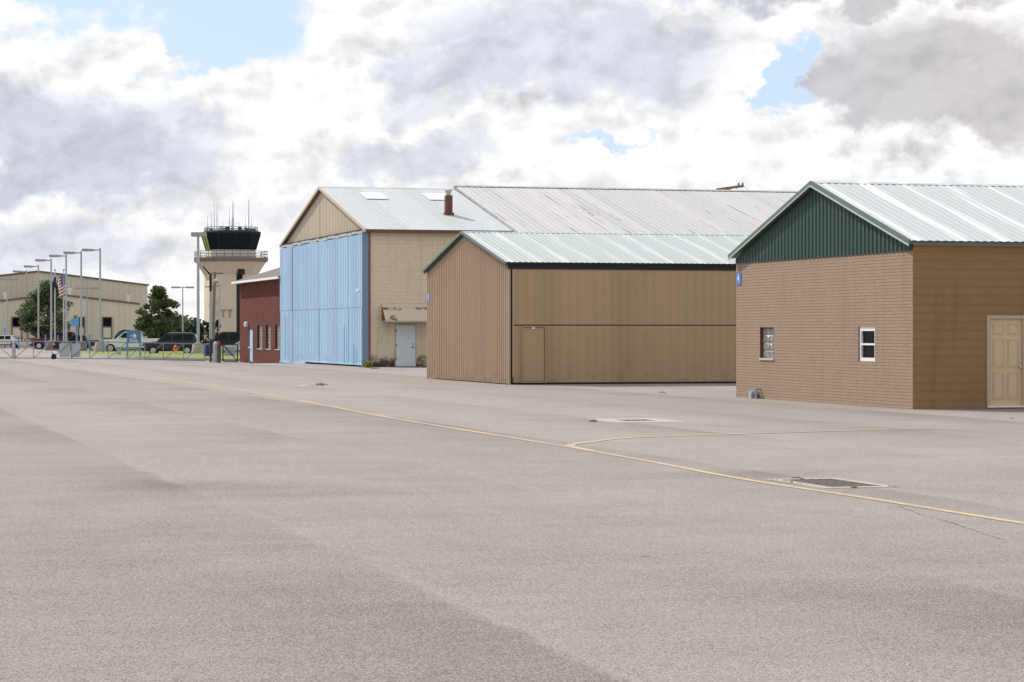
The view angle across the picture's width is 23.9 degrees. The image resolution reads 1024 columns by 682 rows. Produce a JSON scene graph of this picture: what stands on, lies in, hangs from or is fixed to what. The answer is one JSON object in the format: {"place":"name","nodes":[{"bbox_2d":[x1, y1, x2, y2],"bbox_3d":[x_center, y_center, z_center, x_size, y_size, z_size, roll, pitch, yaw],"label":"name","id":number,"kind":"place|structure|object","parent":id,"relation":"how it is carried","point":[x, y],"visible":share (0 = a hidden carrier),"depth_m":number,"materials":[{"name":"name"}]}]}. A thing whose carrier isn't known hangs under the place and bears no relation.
{"place":"outdoors","nodes":[
{"label":"outdoors","id":0,"kind":"place"},
{"bbox_2d":[29,332,74,348],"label":"parked suv","id":1,"kind":"object","parent":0,"point":[39,345],"visible":0.42,"depth_m":246.12,"materials":[{"name":"red paint"}]},
{"bbox_2d":[114,330,138,350],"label":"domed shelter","id":2,"kind":"object","parent":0,"point":[119,333],"visible":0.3,"depth_m":230.80,"materials":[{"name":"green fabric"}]},
{"bbox_2d":[57,351,239,358],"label":"lawn","id":3,"kind":"structure","parent":0,"point":[166,354],"depth_m":177.96,"materials":[{"name":"green plant"}]},
{"bbox_2d":[63,251,86,350],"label":"light pole","id":4,"kind":"object","parent":3,"relation":"on","point":[83,344],"visible":0.67,"depth_m":210.71,"materials":[{"name":"metal"}]},
{"bbox_2d":[82,248,106,351],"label":"light pole","id":5,"kind":"object","parent":3,"relation":"on","point":[98,346],"visible":0.77,"depth_m":203.41,"materials":[{"name":"metal"}]},
{"bbox_2d":[127,330,140,355],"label":"exit sign","id":6,"kind":"object","parent":3,"relation":"on","point":[133,335],"visible":0.81,"depth_m":167.97,"materials":[{"name":"blue metal"}]},
{"bbox_2d":[172,344,178,353],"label":"fire hydrant","id":7,"kind":"object","parent":3,"relation":"on","point":[175,348],"visible":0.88,"depth_m":179.90,"materials":[{"name":"red metal"}]},
{"bbox_2d":[191,232,206,353],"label":"light pole","id":8,"kind":"object","parent":3,"relation":"on","point":[195,347],"visible":0.78,"depth_m":185.89,"materials":[{"name":"metal"}]},
{"bbox_2d":[205,343,209,355],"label":"barrel","id":9,"kind":"object","parent":3,"relation":"on","point":[207,350],"visible":0.51,"depth_m":171.73,"materials":[{"name":"blue plastic"}]},
{"bbox_2d":[205,271,223,340],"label":"utility pole","id":10,"kind":"object","parent":3,"relation":"on","point":[214,286],"visible":0.71,"depth_m":199.88,"materials":[{"name":"brown wood"}]},
{"bbox_2d":[193,205,267,339],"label":"control tower","id":11,"kind":"structure","parent":0,"point":[231,253],"depth_m":296.94,"materials":[{"name":"concrete"}]},
{"bbox_2d":[0,348,1023,681],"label":"apron","id":12,"kind":"object","parent":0,"point":[156,528],"visible":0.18,"depth_m":21.68,"materials":[{"name":"concrete"}]},
{"bbox_2d":[0,341,11,357],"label":"gate leaf","id":13,"kind":"object","parent":12,"relation":"on","point":[4,351],"visible":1,"depth_m":159.98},
{"bbox_2d":[0,278,18,347],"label":"light pole","id":14,"kind":"object","parent":12,"relation":"on","point":[6,279],"visible":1,"depth_m":267.93,"materials":[{"name":"grey metal"}]},
{"bbox_2d":[0,335,25,347],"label":"parked car","id":15,"kind":"object","parent":12,"relation":"on","point":[7,337],"visible":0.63,"depth_m":261.21,"materials":[{"name":"white paint"}]},
{"bbox_2d":[12,340,14,358],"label":"gate post","id":16,"kind":"object","parent":12,"relation":"on","point":[13,349],"visible":0.85,"depth_m":159.73,"materials":[{"name":"metal"}]},
{"bbox_2d":[13,270,26,296],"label":"light pole","id":17,"kind":"object","parent":12,"relation":"on","point":[26,278],"visible":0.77,"depth_m":275.90,"materials":[{"name":"metal"}]},
{"bbox_2d":[24,265,43,348],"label":"light pole","id":18,"kind":"object","parent":12,"relation":"on","point":[27,266],"visible":0.52,"depth_m":254.90,"materials":[{"name":"metal"}]},
{"bbox_2d":[35,259,56,349],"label":"light pole","id":19,"kind":"object","parent":12,"relation":"on","point":[49,347],"visible":0.85,"depth_m":232.91,"materials":[{"name":"metal"}]},
{"bbox_2d":[15,279,78,338],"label":"tree","id":20,"kind":"object","parent":12,"relation":"on","point":[28,312],"visible":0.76,"depth_m":256.98,"materials":[{"name":"green plant"}]},
{"bbox_2d":[54,269,55,340],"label":"flagpole","id":21,"kind":"object","parent":12,"relation":"on","point":[54,313],"visible":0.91,"depth_m":239.94,"materials":[{"name":"metal"}]},
{"bbox_2d":[49,254,70,350],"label":"light pole","id":22,"kind":"object","parent":12,"relation":"on","point":[65,255],"visible":0.6,"depth_m":219.41,"materials":[{"name":"metal"}]},
{"bbox_2d":[63,269,64,340],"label":"flagpole","id":23,"kind":"object","parent":12,"relation":"on","point":[63,306],"visible":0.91,"depth_m":225.93,"materials":[{"name":"metal"}]},
{"bbox_2d":[57,274,64,297],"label":"flag","id":24,"kind":"object","parent":23,"relation":"attached to","point":[60,283],"visible":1,"depth_m":225.89,"materials":[{"name":"fabric"}]},
{"bbox_2d":[0,270,148,347],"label":"metal hall","id":25,"kind":"structure","parent":12,"relation":"on","point":[122,302],"depth_m":276.78,"materials":[{"name":"beige metal"}]},
{"bbox_2d":[71,318,78,342],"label":"sign","id":26,"kind":"object","parent":12,"relation":"on","point":[74,321],"visible":0.93,"depth_m":215.97,"materials":[{"name":"blue metal"}]},
{"bbox_2d":[53,335,98,350],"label":"pickup truck","id":27,"kind":"object","parent":12,"relation":"on","point":[72,338],"visible":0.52,"depth_m":221.29,"materials":[{"name":"black paint"}]},
{"bbox_2d":[76,287,98,338],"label":"light pole","id":28,"kind":"object","parent":12,"relation":"on","point":[87,288],"visible":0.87,"depth_m":261.94,"materials":[{"name":"grey metal"}]},
{"bbox_2d":[15,341,204,360],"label":"sliding gate","id":29,"kind":"structure","parent":12,"relation":"on","point":[64,349],"depth_m":159.98,"materials":[{"name":"grey metal"}]},
{"bbox_2d":[101,331,159,350],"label":"pickup truck","id":30,"kind":"object","parent":12,"relation":"on","point":[122,337],"visible":0.45,"depth_m":206.03,"materials":[{"name":"white paint"}]},
{"bbox_2d":[53,351,239,360],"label":"kerb","id":31,"kind":"structure","parent":12,"relation":"on","point":[134,357],"depth_m":164.91,"materials":[{"name":"concrete"}]},
{"bbox_2d":[133,285,181,337],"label":"tree","id":32,"kind":"object","parent":12,"relation":"on","point":[159,299],"visible":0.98,"depth_m":231.46,"materials":[{"name":"green plant"}]},
{"bbox_2d":[141,332,196,352],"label":"parked suv","id":33,"kind":"object","parent":12,"relation":"on","point":[180,337],"visible":0.72,"depth_m":188.23,"materials":[{"name":"grey paint"}]},
{"bbox_2d":[171,286,193,331],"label":"light pole","id":34,"kind":"object","parent":12,"relation":"on","point":[182,287],"visible":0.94,"depth_m":261.92,"materials":[{"name":"grey metal"}]},
{"bbox_2d":[200,321,208,341],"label":"evergreen shrub","id":35,"kind":"object","parent":12,"relation":"on","point":[203,328],"visible":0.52,"depth_m":246.83,"materials":[{"name":"green plant"}]},
{"bbox_2d":[202,266,211,338],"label":"light pole","id":36,"kind":"object","parent":12,"relation":"on","point":[210,305],"visible":0.88,"depth_m":191.92,"materials":[{"name":"black metal"}]},
{"bbox_2d":[213,341,216,361],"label":"bollard","id":37,"kind":"object","parent":12,"relation":"on","point":[215,351],"visible":0.66,"depth_m":158.33,"materials":[{"name":"metal"}]},
{"bbox_2d":[213,279,219,333],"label":"camera pole","id":38,"kind":"object","parent":12,"relation":"on","point":[215,280],"visible":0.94,"depth_m":189.94,"materials":[{"name":"metal"}]},
{"bbox_2d":[217,341,220,362],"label":"bollard","id":39,"kind":"object","parent":12,"relation":"on","point":[218,351],"visible":0.9,"depth_m":156.39,"materials":[{"name":"red plastic"}]},
{"bbox_2d":[201,332,239,352],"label":"parked suv","id":40,"kind":"object","parent":12,"relation":"on","point":[228,337],"visible":0.25,"depth_m":186.16,"materials":[{"name":"black paint"}]},
{"bbox_2d":[222,344,237,361],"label":"gate leaf","id":41,"kind":"object","parent":12,"relation":"on","point":[229,351],"visible":1,"depth_m":160.00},
{"bbox_2d":[221,341,239,352],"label":"parked car","id":42,"kind":"object","parent":12,"relation":"on","point":[238,343],"visible":0.08,"depth_m":177.16,"materials":[{"name":"silver metal"}]},
{"bbox_2d":[231,267,315,362],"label":"red brick building","id":43,"kind":"structure","parent":12,"relation":"on","point":[260,318],"depth_m":154.45,"materials":[{"name":"brick"}]},
{"bbox_2d":[248,330,252,360],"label":"door","id":44,"kind":"structure","parent":43,"relation":"in","point":[251,331],"depth_m":157.55,"materials":[{"name":"white paint"}]},
{"bbox_2d":[257,325,261,349],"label":"window","id":45,"kind":"structure","parent":43,"relation":"in","point":[260,326],"depth_m":154.73,"materials":[{"name":"glass"}]},
{"bbox_2d":[266,325,270,349],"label":"window","id":46,"kind":"structure","parent":43,"relation":"in","point":[269,326],"depth_m":151.59,"materials":[{"name":"glass"}]},
{"bbox_2d":[275,325,279,349],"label":"window","id":47,"kind":"structure","parent":43,"relation":"in","point":[278,326],"depth_m":148.62,"materials":[{"name":"glass"}]},
{"bbox_2d":[296,385,330,385],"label":"storm drain","id":48,"kind":"object","parent":12,"relation":"on","point":[311,385],"visible":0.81,"depth_m":80.67,"materials":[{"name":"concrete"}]},
{"bbox_2d":[279,185,797,366],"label":"hangar","id":49,"kind":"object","parent":12,"relation":"on","point":[355,262],"depth_m":130.08,"materials":[{"name":"beige metal"}]},
{"bbox_2d":[279,247,292,362],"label":"door leaf","id":50,"kind":"structure","parent":49,"relation":"in","point":[286,254],"depth_m":143.67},
{"bbox_2d":[292,244,306,363],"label":"door leaf","id":51,"kind":"structure","parent":49,"relation":"in","point":[299,310],"depth_m":140.10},
{"bbox_2d":[305,242,318,362],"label":"door leaf","id":52,"kind":"structure","parent":49,"relation":"in","point":[312,249],"depth_m":136.29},
{"bbox_2d":[318,239,332,362],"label":"door leaf","id":53,"kind":"structure","parent":49,"relation":"in","point":[325,247],"depth_m":132.58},
{"bbox_2d":[332,237,348,363],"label":"door leaf","id":54,"kind":"structure","parent":49,"relation":"in","point":[340,245],"depth_m":128.78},
{"bbox_2d":[348,234,361,364],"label":"door leaf","id":55,"kind":"structure","parent":49,"relation":"in","point":[354,242],"depth_m":125.34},
{"bbox_2d":[395,324,415,366],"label":"door","id":56,"kind":"structure","parent":49,"relation":"in","point":[405,334],"depth_m":123.79,"materials":[{"name":"white metal"}]},
{"bbox_2d":[58,365,1023,523],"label":"yellow line","id":57,"kind":"object","parent":12,"relation":"on","point":[1020,522],"depth_m":34.79,"materials":[{"name":"yellow paint"}]},
{"bbox_2d":[422,231,748,384],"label":"metal hangar","id":58,"kind":"structure","parent":12,"relation":"on","point":[526,308],"depth_m":83.78,"materials":[{"name":"beige paint"}]},
{"bbox_2d":[521,326,545,382],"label":"door","id":59,"kind":"structure","parent":58,"relation":"in","point":[533,338],"depth_m":82.34,"materials":[{"name":"beige paint"}]},
{"bbox_2d":[513,326,735,382],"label":"door leaf","id":60,"kind":"structure","parent":58,"relation":"in","point":[573,353],"depth_m":83.37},
{"bbox_2d":[514,269,735,324],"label":"door leaf","id":61,"kind":"structure","parent":58,"relation":"in","point":[541,296],"depth_m":83.25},
{"bbox_2d":[249,360,1014,487],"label":"weeds","id":62,"kind":"object","parent":12,"relation":"on","point":[368,364],"visible":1,"depth_m":80.74,"materials":[{"name":"green plant"}]},
{"bbox_2d":[588,418,685,422],"bbox_3d":[2.505,1.667,49.015,1.500,0.129,2.100,0,0,-16],"label":"storm drain","id":63,"kind":"object","parent":12,"relation":"on","point":[628,420],"visible":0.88,"depth_m":48.86,"materials":[{"name":"concrete"}]},
{"bbox_2d":[716,183,746,189],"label":"utility pole","id":64,"kind":"object","parent":12,"relation":"on","point":[732,187],"visible":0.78,"depth_m":231.69,"materials":[{"name":"brown wood"}]},
{"bbox_2d":[767,478,896,488],"bbox_3d":[3.790,1.745,28.727,0.920,0.129,1.780,0,0,-16],"label":"storm drain","id":65,"kind":"object","parent":12,"relation":"on","point":[826,483],"visible":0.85,"depth_m":28.64,"materials":[{"name":"concrete"}]},
{"bbox_2d":[0,0,1023,322],"label":"sky","id":66,"kind":"structure","parent":0,"point":[125,124],"materials":[{"name":"white"}]},
{"bbox_2d":[728,181,1023,408],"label":"brick building","id":67,"kind":"structure","parent":0,"point":[894,295],"depth_m":58.68,"materials":[{"name":"brown brick"}]},
{"bbox_2d":[759,327,773,359],"bbox_3d":[6.873,0.072,64.687,0.160,0.880,1.014,0,0,-16],"label":"window","id":68,"kind":"structure","parent":67,"relation":"in","point":[768,332],"depth_m":64.77,"materials":[{"name":"glass"}]},
{"bbox_2d":[860,326,874,360],"bbox_3d":[8.642,0.068,58.520,0.070,0.845,0.960,0,0,-16],"label":"window","id":69,"kind":"structure","parent":67,"relation":"in","point":[867,333],"depth_m":58.60,"materials":[{"name":"black glass"}]},
{"bbox_2d":[987,315,1023,407],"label":"door","id":70,"kind":"structure","parent":67,"relation":"in","point":[1005,334],"depth_m":56.70,"materials":[{"name":"wood"}]},
{"bbox_3d":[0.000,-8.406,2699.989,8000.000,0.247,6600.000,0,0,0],"label":"ground","id":71,"kind":"structure","parent":0,"visible":0},
{"bbox_2d":[148,311,203,337],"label":"woods","id":72,"kind":"object","parent":71,"relation":"on","point":[186,321],"visible":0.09,"depth_m":516.53,"materials":[{"name":"green plant"}]},
{"bbox_2d":[188,319,203,340],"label":"evergreen shrub","id":73,"kind":"object","parent":71,"relation":"on","point":[193,329],"visible":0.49,"depth_m":245.79,"materials":[{"name":"green plant"}]},
{"bbox_2d":[209,338,211,361],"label":"gate post","id":74,"kind":"object","parent":71,"relation":"on","point":[210,343],"visible":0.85,"depth_m":158.56,"materials":[{"name":"black metal"}]},
{"bbox_2d":[215,319,220,336],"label":"evergreen shrub","id":75,"kind":"object","parent":71,"relation":"on","point":[217,324],"visible":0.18,"depth_m":247.72,"materials":[{"name":"green plant"}]}
]}

